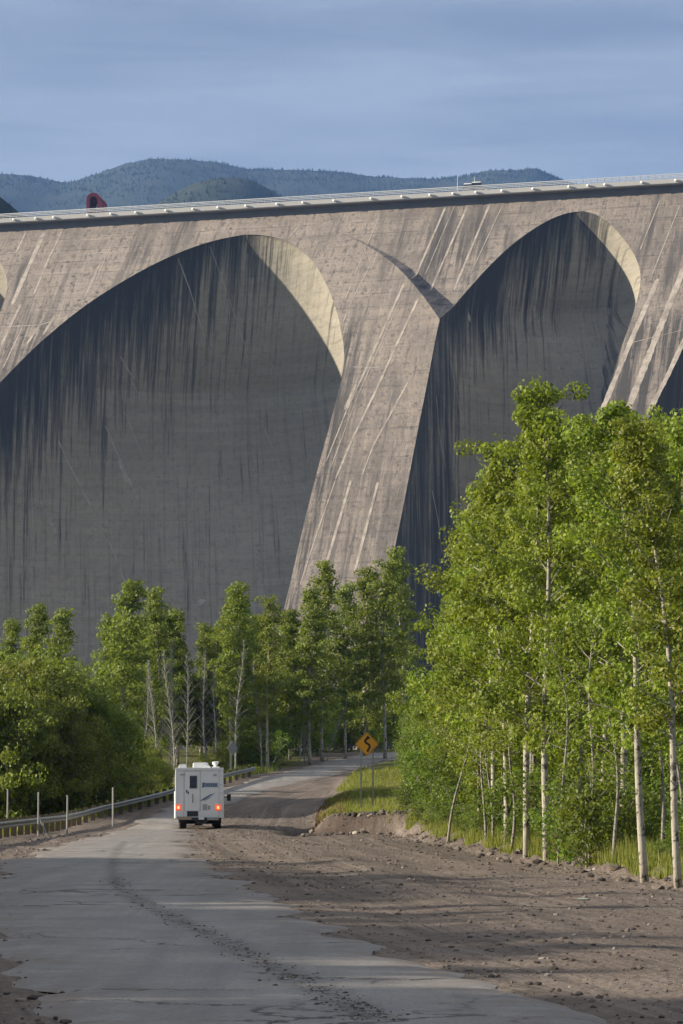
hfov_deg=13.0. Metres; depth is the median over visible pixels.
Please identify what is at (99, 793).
bush
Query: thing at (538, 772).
shrub
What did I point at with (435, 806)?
shrub
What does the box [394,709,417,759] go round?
shrub
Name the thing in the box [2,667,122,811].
bush
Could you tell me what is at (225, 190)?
conifer forest
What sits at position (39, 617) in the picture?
tree
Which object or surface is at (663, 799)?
sapling
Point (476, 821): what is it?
shrub
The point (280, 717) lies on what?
tree
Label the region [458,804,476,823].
shrub
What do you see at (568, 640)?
aspen tree
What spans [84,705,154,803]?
bush
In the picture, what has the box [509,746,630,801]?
shrub
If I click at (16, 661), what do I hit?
bush
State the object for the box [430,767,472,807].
shrub
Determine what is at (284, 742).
shrub
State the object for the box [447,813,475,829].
shrub
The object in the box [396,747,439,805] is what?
shrub
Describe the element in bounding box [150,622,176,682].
tree
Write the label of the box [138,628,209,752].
tree
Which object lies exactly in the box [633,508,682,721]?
aspen tree
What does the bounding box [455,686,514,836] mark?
sapling
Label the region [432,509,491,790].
aspen tree
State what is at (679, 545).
aspen tree
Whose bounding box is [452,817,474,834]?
shrub
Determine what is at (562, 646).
aspen tree
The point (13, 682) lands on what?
bush
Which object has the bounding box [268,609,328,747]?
tree
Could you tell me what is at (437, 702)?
aspen tree
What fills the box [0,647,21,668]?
bush
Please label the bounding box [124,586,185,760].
tree
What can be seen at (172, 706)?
dead tree
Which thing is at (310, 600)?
tree
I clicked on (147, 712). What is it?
dead tree
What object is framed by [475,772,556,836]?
shrub
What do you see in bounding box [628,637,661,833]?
sapling
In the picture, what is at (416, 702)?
aspen tree
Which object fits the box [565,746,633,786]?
shrub
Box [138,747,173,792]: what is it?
bush
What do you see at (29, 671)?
bush
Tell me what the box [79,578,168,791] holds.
tree
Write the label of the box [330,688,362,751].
bush
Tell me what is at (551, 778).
shrub
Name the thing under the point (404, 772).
shrub
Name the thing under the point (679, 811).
shrub
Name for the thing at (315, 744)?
bush
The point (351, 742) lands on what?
bush
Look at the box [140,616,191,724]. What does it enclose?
tree
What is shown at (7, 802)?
marker post
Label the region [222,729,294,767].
shrub
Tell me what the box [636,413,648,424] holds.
aspen tree
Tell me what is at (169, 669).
tree
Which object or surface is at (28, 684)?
bush
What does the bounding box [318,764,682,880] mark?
grass
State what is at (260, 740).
dead tree
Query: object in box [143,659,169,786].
dead tree
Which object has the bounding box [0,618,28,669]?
tree
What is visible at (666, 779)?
shrub
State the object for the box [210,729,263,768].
shrub
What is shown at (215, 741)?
dead tree
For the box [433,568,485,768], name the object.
aspen tree
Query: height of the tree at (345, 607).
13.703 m
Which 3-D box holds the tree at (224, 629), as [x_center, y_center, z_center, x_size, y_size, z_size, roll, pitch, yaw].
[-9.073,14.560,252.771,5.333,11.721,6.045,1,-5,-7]
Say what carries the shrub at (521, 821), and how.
on the ground at (308, 798)
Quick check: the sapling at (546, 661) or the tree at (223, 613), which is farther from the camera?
the tree at (223, 613)
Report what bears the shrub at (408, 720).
on the ground at (308, 798)
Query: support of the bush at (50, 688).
on the ground at (308, 798)
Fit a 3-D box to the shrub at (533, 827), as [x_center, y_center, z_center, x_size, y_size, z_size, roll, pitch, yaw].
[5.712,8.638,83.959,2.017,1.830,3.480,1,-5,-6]
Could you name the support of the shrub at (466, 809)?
on the ground at (308, 798)
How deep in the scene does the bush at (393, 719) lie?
255.77 m
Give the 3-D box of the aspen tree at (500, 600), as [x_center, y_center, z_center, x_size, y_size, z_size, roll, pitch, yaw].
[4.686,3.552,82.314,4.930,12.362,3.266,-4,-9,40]
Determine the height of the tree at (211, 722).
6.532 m
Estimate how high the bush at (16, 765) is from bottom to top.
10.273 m
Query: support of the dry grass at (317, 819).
on the ground at (308, 798)
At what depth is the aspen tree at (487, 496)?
90.19 m
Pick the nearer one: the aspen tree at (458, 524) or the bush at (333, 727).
the aspen tree at (458, 524)
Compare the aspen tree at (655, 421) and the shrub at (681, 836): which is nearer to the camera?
the shrub at (681, 836)
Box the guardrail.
[0,766,255,838]
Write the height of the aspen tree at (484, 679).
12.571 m
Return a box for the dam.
[0,173,682,749]
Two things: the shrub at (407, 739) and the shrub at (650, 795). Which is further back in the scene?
the shrub at (407, 739)
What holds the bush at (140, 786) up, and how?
on the ground at (308, 798)
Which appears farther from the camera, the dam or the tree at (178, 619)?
the dam
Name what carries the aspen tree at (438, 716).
on the ground at (308, 798)
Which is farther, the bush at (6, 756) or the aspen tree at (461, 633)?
the bush at (6, 756)
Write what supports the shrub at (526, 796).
on the ground at (308, 798)
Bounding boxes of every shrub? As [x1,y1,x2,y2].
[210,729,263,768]
[214,722,274,767]
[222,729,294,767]
[233,727,287,765]
[237,713,299,763]
[257,722,296,764]
[388,775,420,810]
[391,714,413,754]
[391,726,411,771]
[392,716,414,758]
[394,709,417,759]
[394,747,420,792]
[395,714,417,749]
[396,737,408,753]
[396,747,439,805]
[396,760,490,822]
[398,728,427,772]
[399,691,433,743]
[400,697,432,767]
[401,687,434,717]
[401,713,460,797]
[403,691,427,791]
[403,791,430,813]
[408,804,438,825]
[410,675,447,758]
[413,738,472,802]
[421,800,448,829]
[422,795,446,821]
[423,797,444,823]
[425,768,486,805]
[429,800,461,826]
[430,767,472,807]
[430,777,475,817]
[439,793,465,807]
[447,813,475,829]
[451,815,465,829]
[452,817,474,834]
[456,801,475,821]
[458,764,558,825]
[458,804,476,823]
[459,757,521,803]
[462,802,503,835]
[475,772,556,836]
[484,752,553,810]
[489,742,678,837]
[496,814,534,839]
[497,822,522,836]
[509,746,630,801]
[509,792,538,833]
[510,748,559,775]
[511,793,567,838]
[513,742,619,834]
[516,758,596,806]
[520,767,608,802]
[522,778,613,863]
[540,782,616,829]
[543,752,670,867]
[547,806,667,844]
[548,760,560,775]
[554,761,599,782]
[561,762,679,848]
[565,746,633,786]
[587,806,655,845]
[619,837,655,852]
[627,709,682,825]
[628,722,677,832]
[628,747,682,841]
[642,772,669,840]
[646,830,682,859]
[652,789,682,839]
[659,819,682,854]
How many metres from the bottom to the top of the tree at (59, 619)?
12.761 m
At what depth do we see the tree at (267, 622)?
205.74 m
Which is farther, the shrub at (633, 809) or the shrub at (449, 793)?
the shrub at (449, 793)
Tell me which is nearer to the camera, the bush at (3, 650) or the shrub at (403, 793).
the shrub at (403, 793)
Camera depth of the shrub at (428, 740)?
123.25 m
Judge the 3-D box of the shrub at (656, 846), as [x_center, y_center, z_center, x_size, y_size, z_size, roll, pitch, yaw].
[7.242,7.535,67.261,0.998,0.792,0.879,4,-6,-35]
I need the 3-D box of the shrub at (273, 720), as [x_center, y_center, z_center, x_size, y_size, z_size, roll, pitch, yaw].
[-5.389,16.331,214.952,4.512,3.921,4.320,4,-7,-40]
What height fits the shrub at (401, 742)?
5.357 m
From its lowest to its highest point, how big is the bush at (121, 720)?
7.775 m
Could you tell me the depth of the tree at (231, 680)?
207.65 m
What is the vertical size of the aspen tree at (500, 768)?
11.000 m
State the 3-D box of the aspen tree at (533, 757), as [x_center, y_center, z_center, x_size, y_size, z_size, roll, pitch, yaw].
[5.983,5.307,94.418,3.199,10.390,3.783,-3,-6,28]
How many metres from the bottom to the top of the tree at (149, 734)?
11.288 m
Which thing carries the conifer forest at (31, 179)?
on the hills at (159, 194)
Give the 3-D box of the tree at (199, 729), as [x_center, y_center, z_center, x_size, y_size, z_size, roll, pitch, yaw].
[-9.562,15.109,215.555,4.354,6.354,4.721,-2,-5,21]
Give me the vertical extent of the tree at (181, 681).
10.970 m
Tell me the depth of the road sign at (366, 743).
138.56 m
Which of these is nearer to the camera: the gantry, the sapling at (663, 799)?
the sapling at (663, 799)
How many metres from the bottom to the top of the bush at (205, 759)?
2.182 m
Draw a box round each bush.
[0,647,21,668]
[0,648,73,799]
[0,655,117,811]
[0,657,20,684]
[0,660,35,692]
[0,666,74,814]
[0,681,61,819]
[0,690,56,821]
[0,695,50,793]
[0,728,59,810]
[1,654,81,745]
[1,668,67,791]
[1,691,84,816]
[2,652,26,668]
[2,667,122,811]
[35,692,125,811]
[61,657,147,808]
[72,685,153,806]
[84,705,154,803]
[84,775,111,807]
[114,765,145,800]
[120,735,176,793]
[121,746,163,798]
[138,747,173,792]
[153,759,174,791]
[190,752,217,767]
[208,749,234,771]
[285,706,328,754]
[301,697,350,752]
[304,707,339,755]
[306,698,339,752]
[326,709,349,751]
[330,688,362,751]
[335,680,389,751]
[366,685,389,749]
[367,712,393,749]
[381,697,407,750]
[386,694,416,746]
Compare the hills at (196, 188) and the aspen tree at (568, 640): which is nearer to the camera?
the aspen tree at (568, 640)
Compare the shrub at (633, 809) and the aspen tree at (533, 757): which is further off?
the aspen tree at (533, 757)
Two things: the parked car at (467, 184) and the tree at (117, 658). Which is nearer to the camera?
the tree at (117, 658)
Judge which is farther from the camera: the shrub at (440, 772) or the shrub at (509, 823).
the shrub at (440, 772)
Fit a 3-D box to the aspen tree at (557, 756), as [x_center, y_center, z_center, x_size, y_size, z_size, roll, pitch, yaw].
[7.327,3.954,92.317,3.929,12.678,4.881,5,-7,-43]
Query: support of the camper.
on the road
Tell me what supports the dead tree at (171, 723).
on the ground at (308, 798)
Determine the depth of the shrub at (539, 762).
99.40 m
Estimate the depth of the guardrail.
140.08 m
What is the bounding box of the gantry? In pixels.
[86,193,106,212]
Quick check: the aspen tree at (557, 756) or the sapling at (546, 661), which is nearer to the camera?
the sapling at (546, 661)
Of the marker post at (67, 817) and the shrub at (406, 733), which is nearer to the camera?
the marker post at (67, 817)
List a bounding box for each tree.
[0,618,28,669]
[17,601,61,672]
[34,607,83,685]
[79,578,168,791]
[81,607,129,705]
[101,624,136,704]
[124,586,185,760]
[126,616,169,715]
[126,618,187,712]
[127,615,198,739]
[128,624,201,751]
[132,640,177,730]
[133,625,185,725]
[133,652,189,712]
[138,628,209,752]
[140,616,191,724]
[140,679,152,745]
[141,614,191,746]
[142,616,181,732]
[142,623,197,701]
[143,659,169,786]
[144,619,192,719]
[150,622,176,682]
[155,608,210,764]
[158,650,184,783]
[159,638,184,766]
[178,655,197,767]
[180,673,224,756]
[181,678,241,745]
[182,678,233,745]
[187,679,239,755]
[189,622,226,752]
[191,650,213,755]
[196,581,259,769]
[198,639,226,686]
[205,664,223,760]
[207,598,281,737]
[208,640,227,749]
[215,599,232,641]
[215,620,241,686]
[218,609,227,640]
[223,673,285,723]
[226,640,248,768]
[238,663,278,729]
[246,589,299,768]
[248,660,269,770]
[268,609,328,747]
[272,608,313,759]
[277,586,341,764]
[295,666,315,765]
[297,559,356,760]
[300,708,307,764]
[319,582,381,758]
[326,566,405,755]
[327,699,347,760]
[345,552,419,758]
[374,546,427,737]
[385,595,472,770]
[405,466,520,826]
[410,570,456,738]
[410,574,489,789]
[413,433,575,842]
[414,539,497,684]
[420,564,529,819]
[426,556,474,753]
[428,501,477,683]
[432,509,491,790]
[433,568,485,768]
[448,419,599,857]
[448,472,523,603]
[451,535,539,790]
[452,371,639,860]
[467,463,554,789]
[473,524,559,772]
[482,525,544,768]
[487,489,596,766]
[493,406,642,774]
[512,448,601,754]
[513,460,589,770]
[518,407,682,788]
[549,400,682,807]
[552,396,682,882]
[556,490,680,760]
[585,431,682,750]
[591,412,682,887]
[599,417,682,753]
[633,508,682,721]
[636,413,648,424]
[646,404,682,456]
[661,408,682,731]
[675,448,682,730]
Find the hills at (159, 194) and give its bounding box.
[0,159,568,216]
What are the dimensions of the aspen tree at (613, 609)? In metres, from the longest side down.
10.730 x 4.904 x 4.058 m
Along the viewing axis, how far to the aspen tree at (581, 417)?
83.75 m
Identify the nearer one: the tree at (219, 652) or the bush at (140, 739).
the bush at (140, 739)
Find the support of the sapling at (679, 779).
on the ground at (308, 798)
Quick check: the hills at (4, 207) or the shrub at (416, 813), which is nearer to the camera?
the shrub at (416, 813)
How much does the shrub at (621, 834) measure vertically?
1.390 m
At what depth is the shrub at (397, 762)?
165.54 m
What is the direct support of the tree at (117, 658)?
on the ground at (308, 798)
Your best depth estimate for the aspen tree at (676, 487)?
87.65 m
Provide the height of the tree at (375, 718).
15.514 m
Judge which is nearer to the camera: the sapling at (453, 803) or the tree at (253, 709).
the sapling at (453, 803)
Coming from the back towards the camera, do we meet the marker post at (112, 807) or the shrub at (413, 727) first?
the shrub at (413, 727)
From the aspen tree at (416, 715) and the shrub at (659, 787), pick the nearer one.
the shrub at (659, 787)
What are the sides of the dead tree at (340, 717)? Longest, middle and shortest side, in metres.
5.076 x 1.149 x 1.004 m
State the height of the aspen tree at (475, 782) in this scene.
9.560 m
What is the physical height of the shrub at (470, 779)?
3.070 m
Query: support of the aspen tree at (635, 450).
on the ground at (308, 798)
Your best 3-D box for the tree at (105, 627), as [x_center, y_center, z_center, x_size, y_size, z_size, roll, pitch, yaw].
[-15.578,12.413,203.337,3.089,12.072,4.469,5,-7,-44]
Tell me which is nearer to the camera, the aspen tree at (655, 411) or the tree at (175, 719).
the aspen tree at (655, 411)
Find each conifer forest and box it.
[0,157,576,214]
[149,175,290,209]
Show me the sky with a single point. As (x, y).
(567, 89)
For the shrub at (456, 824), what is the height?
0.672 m
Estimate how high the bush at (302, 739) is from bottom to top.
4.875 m
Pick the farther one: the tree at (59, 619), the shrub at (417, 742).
the tree at (59, 619)
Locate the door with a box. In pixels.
[185,771,199,810]
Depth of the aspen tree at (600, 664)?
89.39 m
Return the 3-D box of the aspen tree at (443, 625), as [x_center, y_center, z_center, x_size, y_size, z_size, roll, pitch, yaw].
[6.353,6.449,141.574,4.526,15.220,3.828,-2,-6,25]
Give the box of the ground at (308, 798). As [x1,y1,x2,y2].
[0,750,682,1023]
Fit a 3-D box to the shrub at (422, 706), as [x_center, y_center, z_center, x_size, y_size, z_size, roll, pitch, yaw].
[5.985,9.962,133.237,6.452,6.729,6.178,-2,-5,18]
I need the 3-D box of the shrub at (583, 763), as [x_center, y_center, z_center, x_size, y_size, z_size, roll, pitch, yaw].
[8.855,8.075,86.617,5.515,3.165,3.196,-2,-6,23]
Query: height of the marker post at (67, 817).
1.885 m
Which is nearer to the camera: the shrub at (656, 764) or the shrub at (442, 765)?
the shrub at (656, 764)
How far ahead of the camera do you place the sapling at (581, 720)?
79.01 m
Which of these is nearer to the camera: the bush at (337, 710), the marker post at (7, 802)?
the marker post at (7, 802)
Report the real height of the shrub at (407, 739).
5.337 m
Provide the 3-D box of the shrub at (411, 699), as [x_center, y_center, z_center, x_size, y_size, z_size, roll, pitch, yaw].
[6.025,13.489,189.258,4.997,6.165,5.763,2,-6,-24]
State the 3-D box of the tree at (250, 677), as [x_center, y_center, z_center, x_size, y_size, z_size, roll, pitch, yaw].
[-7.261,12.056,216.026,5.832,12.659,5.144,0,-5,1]
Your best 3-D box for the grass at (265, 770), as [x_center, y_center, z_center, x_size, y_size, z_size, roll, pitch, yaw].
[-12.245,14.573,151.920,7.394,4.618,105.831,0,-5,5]
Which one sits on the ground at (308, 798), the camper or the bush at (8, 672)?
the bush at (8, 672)
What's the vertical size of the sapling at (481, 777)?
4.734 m
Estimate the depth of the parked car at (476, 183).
997.35 m
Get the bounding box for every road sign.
[227,741,236,769]
[356,733,377,807]
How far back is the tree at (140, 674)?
213.25 m
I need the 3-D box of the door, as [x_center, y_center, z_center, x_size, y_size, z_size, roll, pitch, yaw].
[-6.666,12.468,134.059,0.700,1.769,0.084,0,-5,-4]
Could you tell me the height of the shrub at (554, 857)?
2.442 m
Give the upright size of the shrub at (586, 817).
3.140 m
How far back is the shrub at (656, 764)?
79.63 m
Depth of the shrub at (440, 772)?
109.59 m
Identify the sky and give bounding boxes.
[0,0,682,183]
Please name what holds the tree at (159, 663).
on the ground at (308, 798)
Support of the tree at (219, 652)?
on the ground at (308, 798)
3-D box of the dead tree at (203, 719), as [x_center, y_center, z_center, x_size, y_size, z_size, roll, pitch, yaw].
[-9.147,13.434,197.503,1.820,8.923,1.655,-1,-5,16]
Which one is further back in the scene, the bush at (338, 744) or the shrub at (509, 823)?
the bush at (338, 744)
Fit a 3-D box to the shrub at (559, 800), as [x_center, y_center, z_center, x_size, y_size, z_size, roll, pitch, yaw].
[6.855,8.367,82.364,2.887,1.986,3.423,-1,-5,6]
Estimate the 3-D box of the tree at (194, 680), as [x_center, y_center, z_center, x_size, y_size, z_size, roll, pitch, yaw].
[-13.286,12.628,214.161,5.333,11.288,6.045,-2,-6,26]
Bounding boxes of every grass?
[2,763,280,834]
[314,790,350,829]
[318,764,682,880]
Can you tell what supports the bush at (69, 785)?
on the ground at (308, 798)
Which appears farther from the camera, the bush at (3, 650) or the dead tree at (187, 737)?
the dead tree at (187, 737)
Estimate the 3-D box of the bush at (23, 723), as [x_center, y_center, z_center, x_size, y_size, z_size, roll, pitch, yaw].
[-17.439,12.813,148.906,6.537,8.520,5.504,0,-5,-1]
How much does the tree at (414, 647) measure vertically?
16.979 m
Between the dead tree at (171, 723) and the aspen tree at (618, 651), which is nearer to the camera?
the aspen tree at (618, 651)
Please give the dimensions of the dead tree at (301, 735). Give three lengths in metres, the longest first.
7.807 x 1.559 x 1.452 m
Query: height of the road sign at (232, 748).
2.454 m
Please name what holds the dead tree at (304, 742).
on the ground at (308, 798)
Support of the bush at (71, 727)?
on the ground at (308, 798)
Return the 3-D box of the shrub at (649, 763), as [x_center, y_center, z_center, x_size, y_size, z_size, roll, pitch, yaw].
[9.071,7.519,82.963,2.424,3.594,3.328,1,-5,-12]
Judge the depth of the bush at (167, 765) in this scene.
181.09 m
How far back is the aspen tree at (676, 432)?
96.28 m
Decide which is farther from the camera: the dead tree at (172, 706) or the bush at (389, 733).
the bush at (389, 733)
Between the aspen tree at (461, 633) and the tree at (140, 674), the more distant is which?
the tree at (140, 674)
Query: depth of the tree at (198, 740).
230.46 m
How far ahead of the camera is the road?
37.82 m
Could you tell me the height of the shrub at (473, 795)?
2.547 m
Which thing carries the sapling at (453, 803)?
on the ground at (308, 798)
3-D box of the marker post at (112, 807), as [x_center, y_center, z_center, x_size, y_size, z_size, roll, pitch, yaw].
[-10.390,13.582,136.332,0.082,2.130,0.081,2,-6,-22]
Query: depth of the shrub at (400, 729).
192.60 m
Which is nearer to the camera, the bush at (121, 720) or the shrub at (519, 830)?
the shrub at (519, 830)
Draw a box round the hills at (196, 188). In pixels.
[147,177,289,209]
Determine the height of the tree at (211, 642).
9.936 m
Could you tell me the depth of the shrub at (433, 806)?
108.63 m
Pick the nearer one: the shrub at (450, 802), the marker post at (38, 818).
the shrub at (450, 802)
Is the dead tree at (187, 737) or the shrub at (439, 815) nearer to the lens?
the shrub at (439, 815)
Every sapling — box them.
[435,693,485,843]
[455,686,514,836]
[458,704,502,841]
[470,697,539,848]
[536,627,597,861]
[547,603,627,850]
[555,594,618,809]
[585,693,666,855]
[624,655,682,846]
[627,633,682,849]
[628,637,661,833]
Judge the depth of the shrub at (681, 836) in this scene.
66.71 m
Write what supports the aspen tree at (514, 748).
on the ground at (308, 798)
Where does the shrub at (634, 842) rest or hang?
on the ground at (308, 798)
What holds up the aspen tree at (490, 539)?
on the ground at (308, 798)
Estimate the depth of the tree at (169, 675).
213.16 m
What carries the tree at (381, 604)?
on the ground at (308, 798)
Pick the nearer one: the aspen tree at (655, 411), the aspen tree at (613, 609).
the aspen tree at (613, 609)
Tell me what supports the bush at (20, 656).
on the ground at (308, 798)
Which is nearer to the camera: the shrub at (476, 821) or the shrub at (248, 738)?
the shrub at (476, 821)
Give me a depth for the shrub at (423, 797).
116.75 m
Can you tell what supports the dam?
on the ground at (308, 798)
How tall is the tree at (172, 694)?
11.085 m
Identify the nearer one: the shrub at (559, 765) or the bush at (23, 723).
the shrub at (559, 765)
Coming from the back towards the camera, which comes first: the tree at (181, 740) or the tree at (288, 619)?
the tree at (288, 619)
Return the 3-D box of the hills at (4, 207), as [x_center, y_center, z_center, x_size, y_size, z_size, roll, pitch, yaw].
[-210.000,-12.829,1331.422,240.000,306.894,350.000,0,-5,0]
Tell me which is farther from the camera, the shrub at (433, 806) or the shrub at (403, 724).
the shrub at (403, 724)
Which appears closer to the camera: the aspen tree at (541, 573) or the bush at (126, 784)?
the aspen tree at (541, 573)
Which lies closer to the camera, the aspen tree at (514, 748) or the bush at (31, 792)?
the aspen tree at (514, 748)
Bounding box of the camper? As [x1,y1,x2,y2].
[174,761,230,827]
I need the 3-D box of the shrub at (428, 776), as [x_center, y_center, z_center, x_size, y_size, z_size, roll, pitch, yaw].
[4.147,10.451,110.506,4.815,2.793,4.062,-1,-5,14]
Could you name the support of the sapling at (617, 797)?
on the ground at (308, 798)
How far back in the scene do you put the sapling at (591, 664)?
73.76 m
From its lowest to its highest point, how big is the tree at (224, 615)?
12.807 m
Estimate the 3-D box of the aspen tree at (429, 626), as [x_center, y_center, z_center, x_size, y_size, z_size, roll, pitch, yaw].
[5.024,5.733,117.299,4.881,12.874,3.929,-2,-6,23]
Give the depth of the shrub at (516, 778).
98.71 m
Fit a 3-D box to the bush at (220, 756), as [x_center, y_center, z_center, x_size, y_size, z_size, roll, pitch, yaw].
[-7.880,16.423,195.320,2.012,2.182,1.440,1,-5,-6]
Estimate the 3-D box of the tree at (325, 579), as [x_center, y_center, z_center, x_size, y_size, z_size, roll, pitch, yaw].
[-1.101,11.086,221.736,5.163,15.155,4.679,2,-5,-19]
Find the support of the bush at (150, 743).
on the ground at (308, 798)
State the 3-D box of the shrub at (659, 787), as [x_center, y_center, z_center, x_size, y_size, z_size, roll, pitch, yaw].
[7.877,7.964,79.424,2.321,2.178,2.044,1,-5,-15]
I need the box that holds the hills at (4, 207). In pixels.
[0,197,24,217]
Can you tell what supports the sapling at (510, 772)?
on the ground at (308, 798)
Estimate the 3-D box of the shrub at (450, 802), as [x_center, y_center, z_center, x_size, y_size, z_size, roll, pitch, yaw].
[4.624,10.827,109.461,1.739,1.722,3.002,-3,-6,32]
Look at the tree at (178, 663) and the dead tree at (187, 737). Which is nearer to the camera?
the dead tree at (187, 737)
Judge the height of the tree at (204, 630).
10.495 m
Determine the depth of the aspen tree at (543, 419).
78.98 m
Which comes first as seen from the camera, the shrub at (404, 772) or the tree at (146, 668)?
the shrub at (404, 772)
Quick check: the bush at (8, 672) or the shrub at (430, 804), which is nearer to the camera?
the shrub at (430, 804)
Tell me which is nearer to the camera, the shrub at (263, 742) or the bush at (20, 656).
the bush at (20, 656)
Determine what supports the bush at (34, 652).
on the ground at (308, 798)
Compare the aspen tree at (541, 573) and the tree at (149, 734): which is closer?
the aspen tree at (541, 573)
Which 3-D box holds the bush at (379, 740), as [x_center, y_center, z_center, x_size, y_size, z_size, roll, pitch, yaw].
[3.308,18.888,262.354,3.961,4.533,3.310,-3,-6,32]
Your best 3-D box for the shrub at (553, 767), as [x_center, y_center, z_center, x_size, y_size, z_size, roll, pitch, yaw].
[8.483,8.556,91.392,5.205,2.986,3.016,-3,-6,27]
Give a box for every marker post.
[7,789,8,817]
[37,792,48,836]
[66,795,68,834]
[112,787,113,827]
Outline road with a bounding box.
[0,752,606,1023]
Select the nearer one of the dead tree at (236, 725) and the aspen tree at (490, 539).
the aspen tree at (490, 539)
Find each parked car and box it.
[463,183,475,190]
[471,182,486,189]

